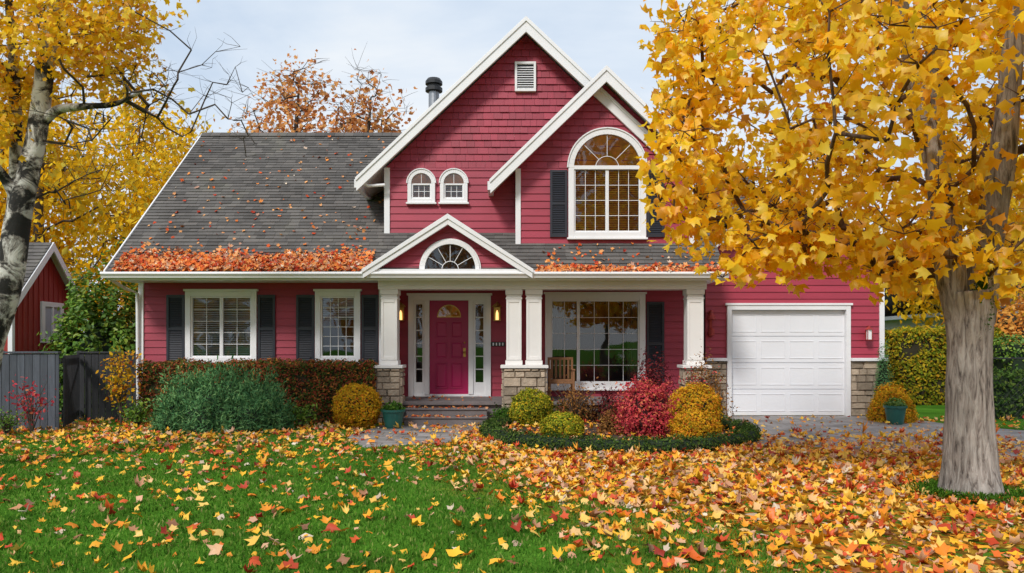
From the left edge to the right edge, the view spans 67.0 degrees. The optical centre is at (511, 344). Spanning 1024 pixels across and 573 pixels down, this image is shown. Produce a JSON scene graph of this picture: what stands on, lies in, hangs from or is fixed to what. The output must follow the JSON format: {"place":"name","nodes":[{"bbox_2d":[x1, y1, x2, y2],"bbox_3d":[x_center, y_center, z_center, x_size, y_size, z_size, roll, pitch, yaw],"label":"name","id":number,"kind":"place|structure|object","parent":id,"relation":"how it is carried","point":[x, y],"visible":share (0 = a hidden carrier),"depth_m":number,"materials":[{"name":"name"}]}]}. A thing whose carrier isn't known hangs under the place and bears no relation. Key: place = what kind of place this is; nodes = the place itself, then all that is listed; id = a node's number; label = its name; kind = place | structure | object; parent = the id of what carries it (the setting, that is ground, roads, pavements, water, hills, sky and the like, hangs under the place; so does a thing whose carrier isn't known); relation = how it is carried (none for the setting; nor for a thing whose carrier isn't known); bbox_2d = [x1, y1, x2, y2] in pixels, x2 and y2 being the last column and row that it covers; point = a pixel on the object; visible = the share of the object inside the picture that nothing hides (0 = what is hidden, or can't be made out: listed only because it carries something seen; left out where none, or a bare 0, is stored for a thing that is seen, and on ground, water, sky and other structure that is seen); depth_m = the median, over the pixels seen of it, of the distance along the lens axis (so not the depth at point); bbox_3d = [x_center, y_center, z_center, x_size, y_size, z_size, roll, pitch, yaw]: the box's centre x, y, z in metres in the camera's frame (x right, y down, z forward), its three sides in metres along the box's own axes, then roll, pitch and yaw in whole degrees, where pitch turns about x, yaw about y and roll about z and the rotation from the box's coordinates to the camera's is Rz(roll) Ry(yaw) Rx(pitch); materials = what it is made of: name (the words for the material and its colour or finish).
{"place":"outdoors","nodes":[
{"label":"outdoors","id":0,"kind":"place"},
{"bbox_2d":[347,425,480,447],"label":"front path","id":1,"kind":"structure","parent":0,"point":[383,439],"depth_m":13.62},
{"bbox_2d":[380,400,405,428],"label":"potted plant","id":2,"kind":"object","parent":1,"relation":"on","point":[393,413],"visible":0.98,"depth_m":14.75,"materials":[{"name":"green plant"}]},
{"bbox_2d":[0,405,1023,572],"bbox_3d":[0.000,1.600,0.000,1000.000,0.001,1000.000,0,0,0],"label":"ground","id":3,"kind":"structure","parent":0,"point":[932,411],"depth_m":7.05,"materials":[{"name":"green plant"}]},
{"bbox_2d":[0,406,28,434],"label":"fern clump","id":4,"kind":"object","parent":3,"relation":"on","point":[5,428],"visible":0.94,"depth_m":13.66,"materials":[{"name":"green plant"}]},
{"bbox_2d":[0,351,61,430],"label":"board fence","id":5,"kind":"object","parent":3,"relation":"on","point":[37,368],"visible":0.7,"depth_m":14.46,"materials":[{"name":"grey wood"}]},
{"bbox_2d":[61,354,79,426],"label":"garden gate","id":6,"kind":"structure","parent":5,"relation":"attached to","point":[70,413],"depth_m":15.32,"materials":[{"name":"grey wood"}]},
{"bbox_2d":[4,374,60,432],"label":"red leaf shrub","id":7,"kind":"object","parent":3,"relation":"on","point":[31,421],"visible":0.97,"depth_m":13.77,"materials":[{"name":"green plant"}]},
{"bbox_2d":[4,242,74,353],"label":"red shed","id":8,"kind":"structure","parent":3,"relation":"on","point":[43,298],"depth_m":19.10,"materials":[{"name":"paint"}]},
{"bbox_2d":[45,306,59,337],"bbox_3d":[-11.685,-0.567,19.651,0.010,0.928,0.891,0,0,-2],"label":"window glass","id":9,"kind":"structure","parent":8,"relation":"in","point":[48,310],"depth_m":19.53,"materials":[{"name":"grey glass"}]},
{"bbox_2d":[0,60,120,287],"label":"yellow birch tree","id":10,"kind":"object","parent":3,"relation":"on","point":[47,216],"visible":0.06,"depth_m":27.28,"materials":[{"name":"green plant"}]},
{"bbox_2d":[0,84,166,333],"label":"yellow birch tree","id":11,"kind":"object","parent":3,"relation":"on","point":[39,232],"visible":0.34,"depth_m":24.78,"materials":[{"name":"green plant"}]},
{"bbox_2d":[32,237,137,411],"bbox_3d":[-10.019,-0.502,19.007,3.423,4.360,2.567,0,0,0],"label":"green laurel","id":12,"kind":"object","parent":3,"relation":"on","point":[97,334],"visible":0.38,"depth_m":18.56,"materials":[{"name":"green plant"}]},
{"bbox_2d":[77,351,135,419],"bbox_3d":[-8.654,0.865,16.597,1.306,1.470,0.180,0,0,-5],"label":"board fence","id":13,"kind":"object","parent":3,"relation":"on","point":[93,404],"visible":0.57,"depth_m":16.52,"materials":[{"name":"grey wood"}]},
{"bbox_2d":[90,280,130,331],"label":"distant trees","id":14,"kind":"object","parent":3,"relation":"on","point":[121,301],"depth_m":47.99,"materials":[{"name":"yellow plant"}]},
{"bbox_2d":[96,341,144,423],"bbox_3d":[-7.809,0.765,15.334,0.895,1.674,0.804,0,0,0],"label":"yellow shrub","id":15,"kind":"object","parent":3,"relation":"on","point":[118,388],"visible":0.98,"depth_m":15.34,"materials":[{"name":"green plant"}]},
{"bbox_2d":[0,0,266,370],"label":"birch tree","id":16,"kind":"object","parent":3,"relation":"on","point":[52,20],"visible":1,"depth_m":9.94,"materials":[{"name":"yellow plant"}]},
{"bbox_2d":[112,396,155,427],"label":"fern clump","id":17,"kind":"object","parent":3,"relation":"on","point":[137,413],"visible":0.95,"depth_m":14.93,"materials":[{"name":"green plant"}]},
{"bbox_2d":[44,88,228,326],"bbox_3d":[-16.463,-4.886,33.804,10.929,12.991,7.086,0,0,0],"label":"yellow birch tree","id":18,"kind":"object","parent":3,"relation":"on","point":[134,137],"visible":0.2,"depth_m":33.18,"materials":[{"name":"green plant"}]},
{"bbox_2d":[99,115,207,327],"bbox_3d":[-12.326,-3.542,30.245,7.315,10.310,6.779,0,0,43],"label":"yellow birch tree","id":19,"kind":"object","parent":3,"relation":"on","point":[161,184],"visible":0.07,"depth_m":29.09,"materials":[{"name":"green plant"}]},
{"bbox_2d":[146,355,298,433],"bbox_3d":[-5.441,0.913,14.646,2.838,1.469,2.085,0,0,-16],"label":"juniper bush","id":20,"kind":"object","parent":3,"relation":"on","point":[207,404],"visible":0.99,"depth_m":14.20,"materials":[{"name":"green plant"}]},
{"bbox_2d":[199,102,293,131],"bbox_3d":[-9.742,-4.325,33.011,7.319,11.872,6.422,0,0,0],"label":"orange tree","id":21,"kind":"object","parent":3,"relation":"on","point":[266,116],"visible":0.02,"depth_m":32.43,"materials":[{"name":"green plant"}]},
{"bbox_2d":[134,356,378,423],"bbox_3d":[-5.186,0.942,15.946,5.030,1.412,0.894,0,0,0],"label":"clipped hedge","id":22,"kind":"object","parent":3,"relation":"on","point":[320,382],"visible":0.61,"depth_m":15.68,"materials":[{"name":"red plant"}]},
{"bbox_2d":[220,45,356,131],"bbox_3d":[-8.098,-4.965,30.004,6.010,13.148,4.722,0,0,0],"label":"rust oak tree","id":23,"kind":"object","parent":3,"relation":"on","point":[289,95],"visible":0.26,"depth_m":29.63,"materials":[{"name":"orange plant"}]},
{"bbox_2d":[287,398,322,426],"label":"heather clump","id":24,"kind":"object","parent":3,"relation":"on","point":[302,416],"visible":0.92,"depth_m":14.80,"materials":[{"name":"green plant"}]},
{"bbox_2d":[331,382,383,428],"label":"round gold bush","id":25,"kind":"object","parent":3,"relation":"on","point":[353,403],"visible":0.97,"depth_m":14.71,"materials":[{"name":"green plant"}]},
{"bbox_2d":[298,43,417,131],"bbox_3d":[-5.698,-5.209,31.084,5.466,13.637,4.344,0,0,0],"label":"rust oak tree","id":26,"kind":"object","parent":3,"relation":"on","point":[361,126],"visible":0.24,"depth_m":30.69,"materials":[{"name":"orange plant"}]},
{"bbox_2d":[100,16,888,415],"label":"white trim","id":27,"kind":"structure","parent":3,"relation":"on","point":[372,272],"depth_m":16.31,"materials":[{"name":"paint"}]},
{"bbox_2d":[166,65,663,382],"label":"shutters","id":28,"kind":"object","parent":27,"relation":"attached to","point":[175,327],"visible":0.86,"depth_m":16.56,"materials":[{"name":"paint"}]},
{"bbox_2d":[194,135,638,381],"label":"window interiors","id":29,"kind":"object","parent":27,"relation":"attached to","point":[450,252],"depth_m":17.85,"materials":[{"name":"glass"}]},
{"bbox_2d":[194,171,637,355],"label":"window blinds","id":30,"kind":"object","parent":29,"relation":"attached to","point":[343,302],"depth_m":16.65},
{"bbox_2d":[552,301,637,380],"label":"curtains","id":31,"kind":"object","parent":29,"relation":"attached to","point":[632,325],"visible":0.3,"depth_m":17.80,"materials":[{"name":"white fabric"}]},
{"bbox_2d":[112,135,723,271],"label":"roof leaves","id":32,"kind":"object","parent":27,"relation":"on","point":[284,261],"visible":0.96,"depth_m":15.67,"materials":[{"name":"orange plant"}]},
{"bbox_2d":[381,225,514,268],"bbox_3d":[-1.282,-1.979,15.655,2.972,0.959,0.035,0,0,0],"label":"porch gable siding","id":33,"kind":"object","parent":27,"relation":"attached to","point":[411,257],"visible":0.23,"depth_m":15.65,"materials":[{"name":"paint"}]},
{"bbox_2d":[430,301,467,393],"bbox_3d":[-1.432,0.056,17.638,0.878,2.128,0.064,0,0,0],"label":"front door","id":34,"kind":"structure","parent":27,"relation":"attached to","point":[448,361],"depth_m":17.62,"materials":[{"name":"paint"}]},
{"bbox_2d":[437,305,465,356],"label":"door fittings","id":35,"kind":"object","parent":34,"relation":"attached to","point":[464,349],"depth_m":17.60,"materials":[{"name":"gold metal"}]},
{"bbox_2d":[491,342,504,345],"bbox_3d":[-0.320,-0.016,17.565,0.320,0.096,0.030,0,0,0],"label":"house number plate","id":36,"kind":"object","parent":27,"relation":"attached to","point":[497,343],"visible":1,"depth_m":17.55,"materials":[{"name":"black metal"}]},
{"bbox_2d":[385,35,682,167],"bbox_3d":[0.545,-5.203,16.504,6.550,2.945,0.376,0,0,0],"label":"shingle siding","id":37,"kind":"object","parent":27,"relation":"attached to","point":[467,116],"visible":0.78,"depth_m":16.66,"materials":[{"name":"paint"}]},
{"bbox_2d":[732,310,843,414],"bbox_3d":[6.209,0.402,17.471,2.588,2.376,0.059,0,0,0],"label":"garage door","id":38,"kind":"structure","parent":27,"relation":"attached to","point":[787,362],"depth_m":17.45,"materials":[{"name":"paint"}]},
{"bbox_2d":[490,401,509,418],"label":"shrub","id":39,"kind":"object","parent":3,"relation":"on","point":[503,411],"visible":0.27,"depth_m":15.34,"materials":[{"name":"green plant"}]},
{"bbox_2d":[144,147,878,414],"bbox_3d":[0.185,-2.538,20.264,16.310,8.276,7.873,0,0,0],"label":"lap siding","id":40,"kind":"object","parent":3,"relation":"on","point":[482,212],"visible":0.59,"depth_m":16.67,"materials":[{"name":"paint"}]},
{"bbox_2d":[400,301,405,320],"bbox_3d":[-2.519,-0.759,17.453,0.218,0.439,0.247,0,0,-29],"label":"porch lantern","id":41,"kind":"object","parent":40,"relation":"attached to","point":[402,306],"visible":0.72,"depth_m":17.43,"materials":[{"name":"yellow glass"}]},
{"bbox_2d":[492,302,501,320],"bbox_3d":[-0.343,-0.759,17.453,0.218,0.439,0.247,0,0,-29],"label":"porch lantern","id":42,"kind":"object","parent":40,"relation":"attached to","point":[496,305],"visible":1,"depth_m":17.47,"materials":[{"name":"gold metal"}]},
{"bbox_2d":[362,33,873,304],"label":"roof deck","id":43,"kind":"structure","parent":40,"relation":"on","point":[377,177],"depth_m":16.78,"materials":[{"name":"white paint"}]},
{"bbox_2d":[106,132,758,271],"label":"roof shingles","id":44,"kind":"object","parent":43,"relation":"on","point":[224,156],"visible":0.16,"depth_m":17.40,"materials":[{"name":"tile"}]},
{"bbox_2d":[425,77,441,106],"bbox_3d":[-1.928,-5.370,19.009,0.448,2.340,0.414,0,0,40],"label":"chimney flue","id":45,"kind":"object","parent":43,"relation":"on","point":[433,89],"visible":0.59,"depth_m":18.87,"materials":[{"name":"metal"}]},
{"bbox_2d":[707,310,715,336],"bbox_3d":[4.459,-0.479,17.300,0.200,0.620,0.195,0,0,0],"label":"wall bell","id":46,"kind":"object","parent":40,"relation":"attached to","point":[711,317],"depth_m":17.27,"materials":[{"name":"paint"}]},
{"bbox_2d":[865,326,872,339],"bbox_3d":[7.967,-0.268,17.263,0.170,0.331,0.221,0,0,25],"label":"garage lantern","id":47,"kind":"object","parent":40,"relation":"attached to","point":[868,332],"visible":1,"depth_m":17.20,"materials":[{"name":"glass"}]},
{"bbox_2d":[0,414,1023,572],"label":"leaf litter","id":48,"kind":"object","parent":3,"relation":"on","point":[938,545],"visible":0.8,"depth_m":8.30,"materials":[{"name":"orange plant"}]},
{"bbox_2d":[402,396,669,425],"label":"porch floor","id":49,"kind":"structure","parent":3,"relation":"on","point":[457,402],"depth_m":15.87,"materials":[{"name":"grey stone"}]},
{"bbox_2d":[405,395,620,416],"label":"porch leaves","id":50,"kind":"object","parent":49,"relation":"on","point":[441,415],"visible":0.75,"depth_m":15.71,"materials":[{"name":"orange plant"}]},
{"bbox_2d":[501,423,726,439],"bbox_3d":[1.863,1.545,13.750,4.560,0.090,4.560,0,0,0],"label":"flower bed","id":51,"kind":"object","parent":3,"relation":"on","point":[587,430],"visible":0.06,"depth_m":13.61,"materials":[{"name":"brown soil"}]},
{"bbox_2d":[507,387,554,426],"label":"round lime bush","id":52,"kind":"object","parent":51,"relation":"on","point":[530,407],"visible":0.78,"depth_m":14.63,"materials":[{"name":"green plant"}]},
{"bbox_2d":[538,411,585,437],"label":"round lime bush","id":53,"kind":"object","parent":51,"relation":"on","point":[567,423],"visible":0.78,"depth_m":12.67,"materials":[{"name":"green plant"}]},
{"bbox_2d":[552,399,587,422],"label":"shrub","id":54,"kind":"object","parent":51,"relation":"on","point":[560,409],"visible":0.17,"depth_m":15.07,"materials":[{"name":"red plant"}]},
{"bbox_2d":[549,374,601,419],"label":"bronze grass clump","id":55,"kind":"object","parent":51,"relation":"on","point":[575,405],"visible":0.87,"depth_m":14.95,"materials":[{"name":"brown plant"}]},
{"bbox_2d":[556,384,603,422],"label":"shrub","id":56,"kind":"object","parent":51,"relation":"on","point":[589,416],"visible":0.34,"depth_m":15.11,"materials":[{"name":"brown plant"}]},
{"bbox_2d":[588,382,622,423],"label":"shrub","id":57,"kind":"object","parent":51,"relation":"on","point":[605,405],"visible":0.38,"depth_m":15.18,"materials":[{"name":"red plant"}]},
{"bbox_2d":[595,402,623,434],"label":"shrub","id":58,"kind":"object","parent":51,"relation":"on","point":[605,426],"visible":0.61,"depth_m":13.09,"materials":[{"name":"brown plant"}]},
{"bbox_2d":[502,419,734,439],"bbox_3d":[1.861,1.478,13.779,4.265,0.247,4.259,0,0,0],"label":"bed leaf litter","id":59,"kind":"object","parent":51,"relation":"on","point":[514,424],"visible":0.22,"depth_m":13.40,"materials":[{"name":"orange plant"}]},
{"bbox_2d":[607,371,684,437],"bbox_3d":[2.229,1.011,13.032,1.286,1.230,1.372,0,0,0],"label":"red shrub","id":60,"kind":"object","parent":51,"relation":"on","point":[644,411],"visible":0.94,"depth_m":12.71,"materials":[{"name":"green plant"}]},
{"bbox_2d":[624,346,676,414],"bbox_3d":[2.847,0.765,15.315,1.175,1.721,1.175,0,0,-17],"label":"maroon shrub","id":61,"kind":"object","parent":51,"relation":"on","point":[651,374],"visible":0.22,"depth_m":15.21,"materials":[{"name":"red plant"}]},
{"bbox_2d":[666,409,724,439],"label":"gold shrub","id":62,"kind":"object","parent":51,"relation":"on","point":[696,422],"visible":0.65,"depth_m":12.26,"materials":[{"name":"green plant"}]},
{"bbox_2d":[668,382,724,422],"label":"gold shrub","id":63,"kind":"object","parent":51,"relation":"on","point":[700,399],"visible":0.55,"depth_m":13.66,"materials":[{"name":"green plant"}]},
{"bbox_2d":[674,361,720,391],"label":"red twig shrub","id":64,"kind":"object","parent":51,"relation":"on","point":[692,380],"visible":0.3,"depth_m":14.58,"materials":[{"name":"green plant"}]},
{"bbox_2d":[684,346,737,420],"bbox_3d":[3.764,0.755,15.250,1.209,1.740,1.156,0,0,-40],"label":"bronze shrub","id":65,"kind":"object","parent":51,"relation":"on","point":[717,389],"visible":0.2,"depth_m":15.09,"materials":[{"name":"brown plant"}]},
{"bbox_2d":[479,409,761,453],"bbox_3d":[1.862,1.464,13.751,4.931,0.330,4.921,0,0,0],"label":"box border hedge","id":66,"kind":"object","parent":3,"relation":"on","point":[746,431],"visible":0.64,"depth_m":11.73,"materials":[{"name":"green plant"}]},
{"bbox_2d":[375,361,880,422],"bbox_3d":[2.772,0.982,16.558,11.176,1.236,1.665,0,0,0],"label":"stonework","id":67,"kind":"object","parent":3,"relation":"on","point":[390,382],"visible":0.36,"depth_m":15.78,"materials":[{"name":"stone"}]},
{"bbox_2d":[373,280,711,367],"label":"porch columns","id":68,"kind":"structure","parent":67,"relation":"on","point":[693,293],"depth_m":15.87,"materials":[{"name":"paint"}]},
{"bbox_2d":[736,130,889,287],"bbox_3d":[11.579,-3.446,31.124,8.308,10.117,6.349,0,0,0],"label":"yellow birch tree","id":69,"kind":"object","parent":3,"relation":"on","point":[767,167],"visible":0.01,"depth_m":30.81,"materials":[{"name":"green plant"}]},
{"bbox_2d":[635,0,1023,508],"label":"yellow maple tree","id":70,"kind":"object","parent":3,"relation":"on","point":[971,277],"visible":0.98,"depth_m":7.97,"materials":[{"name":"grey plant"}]},
{"bbox_2d":[885,324,1004,404],"bbox_3d":[11.578,0.534,21.081,3.177,2.234,1.569,0,0,0],"label":"olive hedge","id":71,"kind":"object","parent":3,"relation":"on","point":[917,356],"visible":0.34,"depth_m":20.54,"materials":[{"name":"green plant"}]},
{"bbox_2d":[883,102,1023,328],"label":"yellow birch tree","id":72,"kind":"object","parent":3,"relation":"on","point":[1014,204],"visible":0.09,"depth_m":27.33,"materials":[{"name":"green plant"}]},
{"bbox_2d":[885,263,1022,329],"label":"neighbour house","id":73,"kind":"structure","parent":3,"relation":"on","point":[892,320],"depth_m":33.34,"materials":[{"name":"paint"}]},
{"bbox_2d":[942,270,1023,344],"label":"orange shrub","id":74,"kind":"object","parent":3,"relation":"on","point":[1008,322],"visible":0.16,"depth_m":22.13,"materials":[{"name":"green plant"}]},
{"bbox_2d":[993,333,1023,375],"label":"green hedge","id":75,"kind":"object","parent":3,"relation":"on","point":[1014,349],"visible":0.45,"depth_m":19.45,"materials":[{"name":"green plant"}]},
{"bbox_2d":[993,358,1023,422],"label":"wire fence","id":76,"kind":"object","parent":3,"relation":"on","point":[1011,397],"visible":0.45,"depth_m":15.40,"materials":[{"name":"black metal"}]},
{"bbox_2d":[993,365,1023,418],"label":"background hedge","id":77,"kind":"object","parent":3,"relation":"on","point":[1005,383],"visible":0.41,"depth_m":16.67,"materials":[{"name":"green plant"}]},
{"bbox_2d":[0,0,1023,319],"label":"sky","id":78,"kind":"structure","parent":0,"point":[410,42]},
{"bbox_2d":[547,357,574,397],"bbox_3d":[1.060,0.720,16.740,0.580,0.900,0.520,0,0,0],"label":"porch chair","id":79,"kind":"object","parent":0,"point":[551,380],"visible":0.88,"depth_m":16.95,"materials":[{"name":"brown wood"}]},
{"bbox_2d":[724,416,1023,456],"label":"driveway","id":80,"kind":"structure","parent":0,"point":[784,424],"depth_m":14.76,"materials":[{"name":"grey concrete"}]},
{"bbox_2d":[873,339,893,394],"bbox_3d":[8.154,0.742,16.983,0.500,1.793,0.532,0,0,41],"label":"dwarf conifer","id":81,"kind":"object","parent":80,"relation":"on","point":[883,377],"visible":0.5,"depth_m":16.94,"materials":[{"name":"green plant"}]},
{"bbox_2d":[865,380,918,423],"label":"orange mounded bush","id":82,"kind":"object","parent":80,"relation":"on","point":[876,411],"visible":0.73,"depth_m":16.01,"materials":[{"name":"orange plant"}]},
{"bbox_2d":[883,397,907,424],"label":"potted plant","id":83,"kind":"object","parent":80,"relation":"on","point":[895,411],"visible":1,"depth_m":15.47,"materials":[{"name":"green plant"}]}
]}

